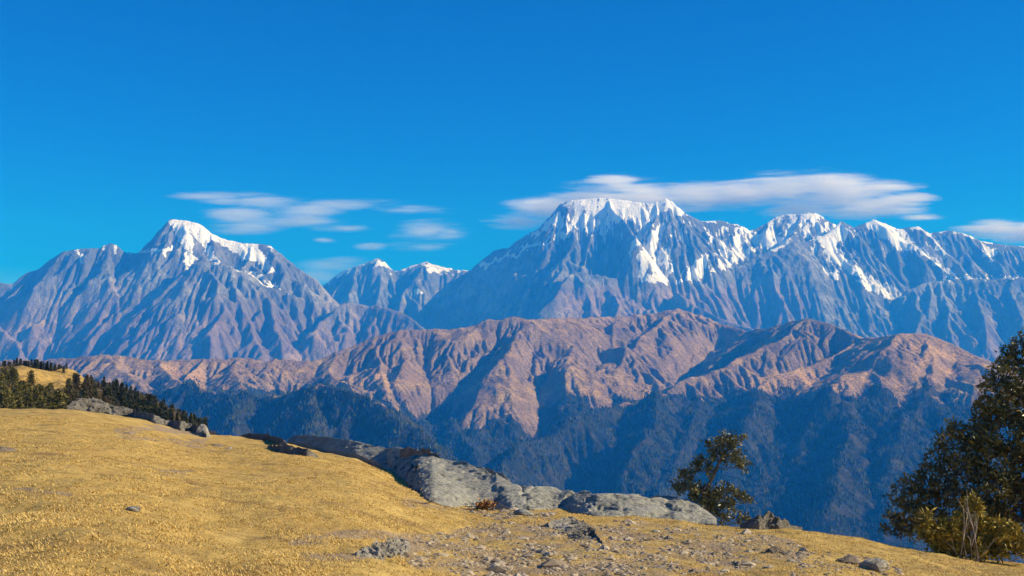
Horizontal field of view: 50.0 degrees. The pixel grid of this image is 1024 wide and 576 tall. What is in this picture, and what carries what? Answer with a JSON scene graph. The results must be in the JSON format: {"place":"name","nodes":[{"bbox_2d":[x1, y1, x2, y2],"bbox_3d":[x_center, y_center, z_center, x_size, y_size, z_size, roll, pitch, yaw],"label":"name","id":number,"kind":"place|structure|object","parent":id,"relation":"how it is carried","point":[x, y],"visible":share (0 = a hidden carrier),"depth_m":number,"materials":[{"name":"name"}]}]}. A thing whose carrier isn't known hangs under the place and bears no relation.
{"place":"outdoors","nodes":[
{"label":"outdoors","id":0,"kind":"place"},
{"bbox_2d":[0,365,213,434],"bbox_3d":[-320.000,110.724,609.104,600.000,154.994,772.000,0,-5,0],"label":"hill","id":1,"kind":"structure","parent":0,"point":[58,378],"depth_m":576.71,"materials":[{"name":"yellow plant"}]},
{"bbox_2d":[0,372,6,385],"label":"conifer tree","id":2,"kind":"object","parent":1,"relation":"on","point":[1,377],"visible":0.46,"depth_m":455.89,"materials":[{"name":"green plant"}]},
{"bbox_2d":[1,367,7,376],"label":"conifer tree","id":3,"kind":"object","parent":1,"relation":"on","point":[4,371],"visible":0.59,"depth_m":553.75,"materials":[{"name":"green plant"}]},
{"bbox_2d":[0,390,10,408],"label":"conifer tree","id":4,"kind":"object","parent":1,"relation":"on","point":[5,403],"visible":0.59,"depth_m":342.86,"materials":[{"name":"green plant"}]},
{"bbox_2d":[1,389,16,408],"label":"conifer tree","id":5,"kind":"object","parent":1,"relation":"on","point":[9,397],"visible":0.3,"depth_m":357.86,"materials":[{"name":"green plant"}]},
{"bbox_2d":[6,366,17,384],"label":"conifer tree","id":6,"kind":"object","parent":1,"relation":"on","point":[12,375],"visible":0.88,"depth_m":490.98,"materials":[{"name":"green plant"}]},
{"bbox_2d":[7,388,17,408],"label":"conifer tree","id":7,"kind":"object","parent":1,"relation":"on","point":[12,394],"visible":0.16,"depth_m":362.25,"materials":[{"name":"green plant"}]},
{"bbox_2d":[10,380,17,392],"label":"conifer tree","id":8,"kind":"object","parent":1,"relation":"on","point":[13,384],"visible":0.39,"depth_m":451.53,"materials":[{"name":"green plant"}]},
{"bbox_2d":[14,392,24,408],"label":"conifer tree","id":9,"kind":"object","parent":1,"relation":"on","point":[18,397],"visible":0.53,"depth_m":390.35,"materials":[{"name":"green plant"}]},
{"bbox_2d":[13,384,25,405],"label":"conifer tree","id":10,"kind":"object","parent":1,"relation":"on","point":[18,387],"visible":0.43,"depth_m":402.23,"materials":[{"name":"green plant"}]},
{"bbox_2d":[15,380,27,401],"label":"conifer tree","id":11,"kind":"object","parent":1,"relation":"on","point":[23,385],"visible":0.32,"depth_m":412.48,"materials":[{"name":"green plant"}]},
{"bbox_2d":[23,391,34,408],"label":"conifer tree","id":12,"kind":"object","parent":1,"relation":"on","point":[29,395],"visible":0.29,"depth_m":388.08,"materials":[{"name":"green plant"}]},
{"bbox_2d":[24,397,35,408],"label":"conifer tree","id":13,"kind":"object","parent":1,"relation":"on","point":[30,403],"visible":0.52,"depth_m":369.31,"materials":[{"name":"green plant"}]},
{"bbox_2d":[26,370,36,385],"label":"conifer tree","id":14,"kind":"object","parent":1,"relation":"on","point":[30,378],"visible":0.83,"depth_m":554.81,"materials":[{"name":"green plant"}]},
{"bbox_2d":[25,387,39,407],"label":"conifer tree","id":15,"kind":"object","parent":1,"relation":"on","point":[33,391],"visible":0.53,"depth_m":398.69,"materials":[{"name":"green plant"}]},
{"bbox_2d":[35,359,39,368],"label":"conifer tree","id":16,"kind":"object","parent":1,"relation":"on","point":[37,366],"visible":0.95,"depth_m":622.55,"materials":[{"name":"green plant"}]},
{"bbox_2d":[36,384,42,392],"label":"conifer tree","id":17,"kind":"object","parent":1,"relation":"on","point":[40,386],"visible":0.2,"depth_m":444.75,"materials":[{"name":"green plant"}]},
{"bbox_2d":[36,396,47,408],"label":"conifer tree","id":18,"kind":"object","parent":1,"relation":"on","point":[41,404],"visible":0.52,"depth_m":384.77,"materials":[{"name":"green plant"}]},
{"bbox_2d":[43,385,52,400],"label":"conifer tree","id":19,"kind":"object","parent":1,"relation":"on","point":[47,390],"visible":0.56,"depth_m":415.77,"materials":[{"name":"green plant"}]},
{"bbox_2d":[44,393,53,408],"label":"conifer tree","id":20,"kind":"object","parent":1,"relation":"on","point":[49,399],"visible":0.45,"depth_m":395.17,"materials":[{"name":"green plant"}]},
{"bbox_2d":[48,388,66,408],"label":"conifer tree","id":21,"kind":"object","parent":1,"relation":"on","point":[58,397],"visible":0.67,"depth_m":340.14,"materials":[{"name":"green plant"}]},
{"bbox_2d":[62,393,68,408],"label":"conifer tree","id":22,"kind":"object","parent":1,"relation":"on","point":[65,397],"visible":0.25,"depth_m":365.82,"materials":[{"name":"green plant"}]},
{"bbox_2d":[63,378,73,391],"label":"conifer tree","id":23,"kind":"object","parent":1,"relation":"on","point":[68,380],"visible":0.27,"depth_m":455.14,"materials":[{"name":"green plant"}]},
{"bbox_2d":[65,386,72,397],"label":"conifer tree","id":24,"kind":"object","parent":1,"relation":"on","point":[69,391],"visible":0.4,"depth_m":411.47,"materials":[{"name":"green plant"}]},
{"bbox_2d":[70,390,78,401],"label":"conifer tree","id":25,"kind":"object","parent":1,"relation":"on","point":[75,394],"visible":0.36,"depth_m":402.22,"materials":[{"name":"green plant"}]},
{"bbox_2d":[73,373,80,390],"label":"conifer tree","id":26,"kind":"object","parent":1,"relation":"on","point":[77,381],"visible":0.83,"depth_m":503.31,"materials":[{"name":"green plant"}]},
{"bbox_2d":[78,388,86,397],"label":"conifer tree","id":27,"kind":"object","parent":1,"relation":"on","point":[82,392],"visible":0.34,"depth_m":360.51,"materials":[{"name":"green plant"}]},
{"bbox_2d":[83,379,90,390],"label":"conifer tree","id":28,"kind":"object","parent":1,"relation":"on","point":[87,382],"visible":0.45,"depth_m":491.22,"materials":[{"name":"green plant"}]},
{"bbox_2d":[84,374,92,381],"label":"conifer tree","id":29,"kind":"object","parent":1,"relation":"on","point":[86,376],"visible":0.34,"depth_m":533.21,"materials":[{"name":"green plant"}]},
{"bbox_2d":[93,389,97,398],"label":"conifer tree","id":30,"kind":"object","parent":1,"relation":"on","point":[95,391],"visible":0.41,"depth_m":434.71,"materials":[{"name":"green plant"}]},
{"bbox_2d":[93,383,99,397],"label":"conifer tree","id":31,"kind":"object","parent":1,"relation":"on","point":[95,385],"visible":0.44,"depth_m":491.92,"materials":[{"name":"green plant"}]},
{"bbox_2d":[0,363,217,434],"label":"undergrowth","id":32,"kind":"object","parent":1,"relation":"on","point":[173,410],"visible":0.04,"depth_m":562.81,"materials":[{"name":"green plant"}]},
{"bbox_2d":[105,386,113,399],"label":"conifer tree","id":33,"kind":"object","parent":1,"relation":"on","point":[107,391],"visible":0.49,"depth_m":445.02,"materials":[{"name":"green plant"}]},
{"bbox_2d":[114,379,118,389],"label":"conifer tree","id":34,"kind":"object","parent":1,"relation":"on","point":[116,384],"visible":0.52,"depth_m":567.26,"materials":[{"name":"green plant"}]},
{"bbox_2d":[117,389,125,406],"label":"conifer tree","id":35,"kind":"object","parent":1,"relation":"on","point":[121,396],"visible":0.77,"depth_m":426.62,"materials":[{"name":"green plant"}]},
{"bbox_2d":[119,382,124,390],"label":"conifer tree","id":36,"kind":"object","parent":1,"relation":"on","point":[122,384],"visible":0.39,"depth_m":545.92,"materials":[{"name":"green plant"}]},
{"bbox_2d":[128,400,133,408],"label":"conifer tree","id":37,"kind":"object","parent":1,"relation":"on","point":[130,404],"visible":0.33,"depth_m":411.34,"materials":[{"name":"green plant"}]},
{"bbox_2d":[135,405,141,411],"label":"conifer tree","id":38,"kind":"object","parent":1,"relation":"on","point":[138,408],"visible":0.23,"depth_m":382.12,"materials":[{"name":"green plant"}]},
{"bbox_2d":[142,406,147,412],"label":"conifer tree","id":39,"kind":"object","parent":1,"relation":"on","point":[144,408],"visible":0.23,"depth_m":400.55,"materials":[{"name":"green plant"}]},
{"bbox_2d":[153,403,157,414],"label":"conifer tree","id":40,"kind":"object","parent":1,"relation":"on","point":[155,407],"visible":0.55,"depth_m":449.44,"materials":[{"name":"green plant"}]},
{"bbox_2d":[156,407,161,417],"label":"conifer tree","id":41,"kind":"object","parent":1,"relation":"on","point":[159,412],"visible":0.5,"depth_m":446.63,"materials":[{"name":"green plant"}]},
{"bbox_2d":[161,410,168,419],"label":"conifer tree","id":42,"kind":"object","parent":1,"relation":"on","point":[165,414],"visible":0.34,"depth_m":404.44,"materials":[{"name":"green plant"}]},
{"bbox_2d":[169,412,173,420],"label":"conifer tree","id":43,"kind":"object","parent":1,"relation":"on","point":[171,418],"visible":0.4,"depth_m":469.37,"materials":[{"name":"green plant"}]},
{"bbox_2d":[182,411,187,422],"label":"conifer tree","id":44,"kind":"object","parent":1,"relation":"on","point":[186,417],"visible":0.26,"depth_m":443.35,"materials":[{"name":"green plant"}]},
{"bbox_2d":[188,414,193,424],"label":"conifer tree","id":45,"kind":"object","parent":1,"relation":"on","point":[191,417],"visible":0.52,"depth_m":457.57,"materials":[{"name":"green plant"}]},
{"bbox_2d":[202,417,208,428],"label":"conifer tree","id":46,"kind":"object","parent":1,"relation":"on","point":[205,420],"visible":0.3,"depth_m":450.88,"materials":[{"name":"green plant"}]},
{"bbox_2d":[403,500,449,506],"bbox_3d":[-2.483,6.605,33.542,0.236,0.889,5.779,-1,-5,10],"label":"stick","id":47,"kind":"object","parent":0,"point":[429,502],"visible":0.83,"depth_m":33.71,"materials":[{"name":"brown wood"}]},
{"bbox_2d":[0,198,1023,372],"bbox_3d":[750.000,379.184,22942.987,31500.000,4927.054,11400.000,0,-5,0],"label":"mountain range","id":48,"kind":"structure","parent":0,"point":[173,289],"depth_m":22027.14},
{"bbox_2d":[0,308,1023,563],"bbox_3d":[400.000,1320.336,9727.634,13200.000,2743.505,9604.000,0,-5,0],"label":"foothills","id":49,"kind":"structure","parent":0,"point":[480,374],"depth_m":9967.66,"materials":[{"name":"brown stone"}]},
{"bbox_2d":[127,367,1023,550],"bbox_3d":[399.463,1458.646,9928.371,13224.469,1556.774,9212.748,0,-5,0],"label":"forest","id":50,"kind":"object","parent":49,"relation":"on","point":[772,467],"visible":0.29,"depth_m":8118.09,"materials":[{"name":"green plant"}]},
{"bbox_2d":[0,408,1023,575],"bbox_3d":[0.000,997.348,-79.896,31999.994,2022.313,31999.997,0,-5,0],"label":"meadow","id":51,"kind":"structure","parent":0,"point":[237,538],"depth_m":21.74,"materials":[{"name":"yellow plant"}]},
{"bbox_2d":[0,447,16,451],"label":"stone","id":52,"kind":"object","parent":51,"relation":"on","point":[5,449],"visible":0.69,"depth_m":26.90,"materials":[{"name":"grey stone"}]},
{"bbox_2d":[126,506,140,511],"bbox_3d":[-5.468,3.206,15.835,0.213,0.124,0.290,2,-5,-25],"label":"stone","id":53,"kind":"object","parent":51,"relation":"on","point":[134,508],"visible":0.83,"depth_m":15.74,"materials":[{"name":"grey stone"}]},
{"bbox_2d":[67,397,205,436],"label":"rock ledge","id":54,"kind":"object","parent":51,"relation":"on","point":[92,404],"visible":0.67,"depth_m":78.22,"materials":[{"name":"grey stone"}]},
{"bbox_2d":[196,424,210,437],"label":"boulder","id":55,"kind":"object","parent":51,"relation":"on","point":[201,428],"visible":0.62,"depth_m":68.75,"materials":[{"name":"grey stone"}]},
{"bbox_2d":[239,433,285,444],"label":"rock ledge","id":56,"kind":"object","parent":51,"relation":"on","point":[268,437],"visible":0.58,"depth_m":71.93,"materials":[{"name":"grey stone"}]},
{"bbox_2d":[267,443,317,457],"bbox_3d":[-11.080,8.200,52.883,1.657,1.632,8.001,3,-6,-34],"label":"rock ledge","id":57,"kind":"object","parent":51,"relation":"on","point":[286,449],"visible":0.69,"depth_m":50.49,"materials":[{"name":"grey stone"}]},
{"bbox_2d":[353,537,409,559],"bbox_3d":[-1.826,4.366,16.300,0.424,1.551,4.291,0,-5,3],"label":"rock outcrop","id":58,"kind":"object","parent":51,"relation":"on","point":[395,546],"visible":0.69,"depth_m":15.73,"materials":[{"name":"grey stone"}]},
{"bbox_2d":[288,435,525,509],"bbox_3d":[-5.907,9.943,54.559,6.070,3.803,38.461,2,-5,-19],"label":"rock slab","id":59,"kind":"object","parent":51,"relation":"on","point":[442,481],"visible":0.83,"depth_m":45.84,"materials":[{"name":"grey stone"}]},
{"bbox_2d":[400,447,441,458],"bbox_3d":[-4.343,9.225,53.760,0.678,2.906,7.456,2,-5,-26],"label":"rock ledge","id":60,"kind":"object","parent":59,"relation":"on","point":[407,452],"visible":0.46,"depth_m":54.34,"materials":[{"name":"grey stone"}]},
{"bbox_2d":[453,460,509,480],"bbox_3d":[-1.501,8.933,47.878,0.638,2.623,6.991,2,-5,-28],"label":"rock ledge","id":61,"kind":"object","parent":59,"relation":"on","point":[460,462],"visible":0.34,"depth_m":46.73,"materials":[{"name":"grey stone"}]},
{"bbox_2d":[462,498,509,510],"bbox_3d":[-0.903,7.627,38.563,1.692,0.588,0.912,0,-5,0],"label":"twig pile","id":62,"kind":"object","parent":51,"relation":"on","point":[485,504],"visible":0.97,"depth_m":38.42,"materials":[{"name":"brown wood"}]},
{"bbox_2d":[544,516,604,549],"bbox_3d":[1.464,6.533,26.888,1.207,1.887,11.106,0,-5,0],"label":"rock mound","id":63,"kind":"object","parent":51,"relation":"on","point":[574,528],"visible":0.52,"depth_m":27.92,"materials":[{"name":"grey stone"}]},
{"bbox_2d":[521,485,716,525],"bbox_3d":[3.173,9.043,41.780,10.105,2.754,6.570,-2,-5,28],"label":"rock slab","id":64,"kind":"object","parent":51,"relation":"on","point":[600,504],"visible":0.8,"depth_m":40.24,"materials":[{"name":"grey stone"}]},
{"bbox_2d":[401,506,903,575],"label":"rubble","id":65,"kind":"object","parent":51,"relation":"on","point":[497,567],"visible":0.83,"depth_m":21.69,"materials":[{"name":"stone"}]},
{"bbox_2d":[513,509,533,515],"bbox_3d":[0.367,6.948,33.826,0.502,0.295,0.603,3,-5,-31],"label":"stone","id":66,"kind":"object","parent":65,"relation":"on","point":[524,512],"visible":0.84,"depth_m":33.65,"materials":[{"name":"grey stone"}]},
{"bbox_2d":[765,546,782,553],"bbox_3d":[6.139,6.177,25.719,0.404,0.270,0.463,1,-5,-8],"label":"stone","id":67,"kind":"object","parent":65,"relation":"on","point":[775,549],"visible":0.64,"depth_m":25.60,"materials":[{"name":"grey stone"}]},
{"bbox_2d":[669,427,757,525],"bbox_3d":[7.607,7.310,41.583,3.362,4.093,1.203,0,-5,0],"label":"broadleaf tree","id":68,"kind":"object","parent":51,"relation":"on","point":[705,499],"visible":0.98,"depth_m":41.49,"materials":[{"name":"green plant"}]},
{"bbox_2d":[740,511,801,529],"bbox_3d":[9.441,8.803,39.456,1.655,1.957,4.626,-3,-6,36],"label":"rock ledge","id":69,"kind":"object","parent":51,"relation":"on","point":[768,520],"visible":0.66,"depth_m":37.86,"materials":[{"name":"grey stone"}]},
{"bbox_2d":[836,555,860,564],"bbox_3d":[7.802,6.332,25.388,0.628,0.276,0.441,1,-5,-14],"label":"stone","id":70,"kind":"object","parent":51,"relation":"on","point":[852,559],"visible":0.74,"depth_m":25.27,"materials":[{"name":"grey stone"}]},
{"bbox_2d":[858,558,889,572],"bbox_3d":[8.223,6.293,24.861,0.744,0.349,0.646,4,-6,-39],"label":"boulder","id":71,"kind":"object","parent":51,"relation":"on","point":[879,565],"visible":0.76,"depth_m":24.61,"materials":[{"name":"grey stone"}]},
{"bbox_2d":[877,327,1023,551],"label":"broadleaf tree","id":72,"kind":"object","parent":51,"relation":"on","point":[990,441],"visible":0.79,"depth_m":44.45,"materials":[{"name":"green plant"}]},
{"bbox_2d":[912,489,1023,563],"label":"shrub","id":73,"kind":"object","parent":51,"relation":"on","point":[987,534],"visible":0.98,"depth_m":40.22,"materials":[{"name":"green plant"}]},
{"bbox_2d":[0,0,1023,285],"label":"sky","id":74,"kind":"structure","parent":0,"point":[334,136],"materials":[{"name":"blue"}]}
]}

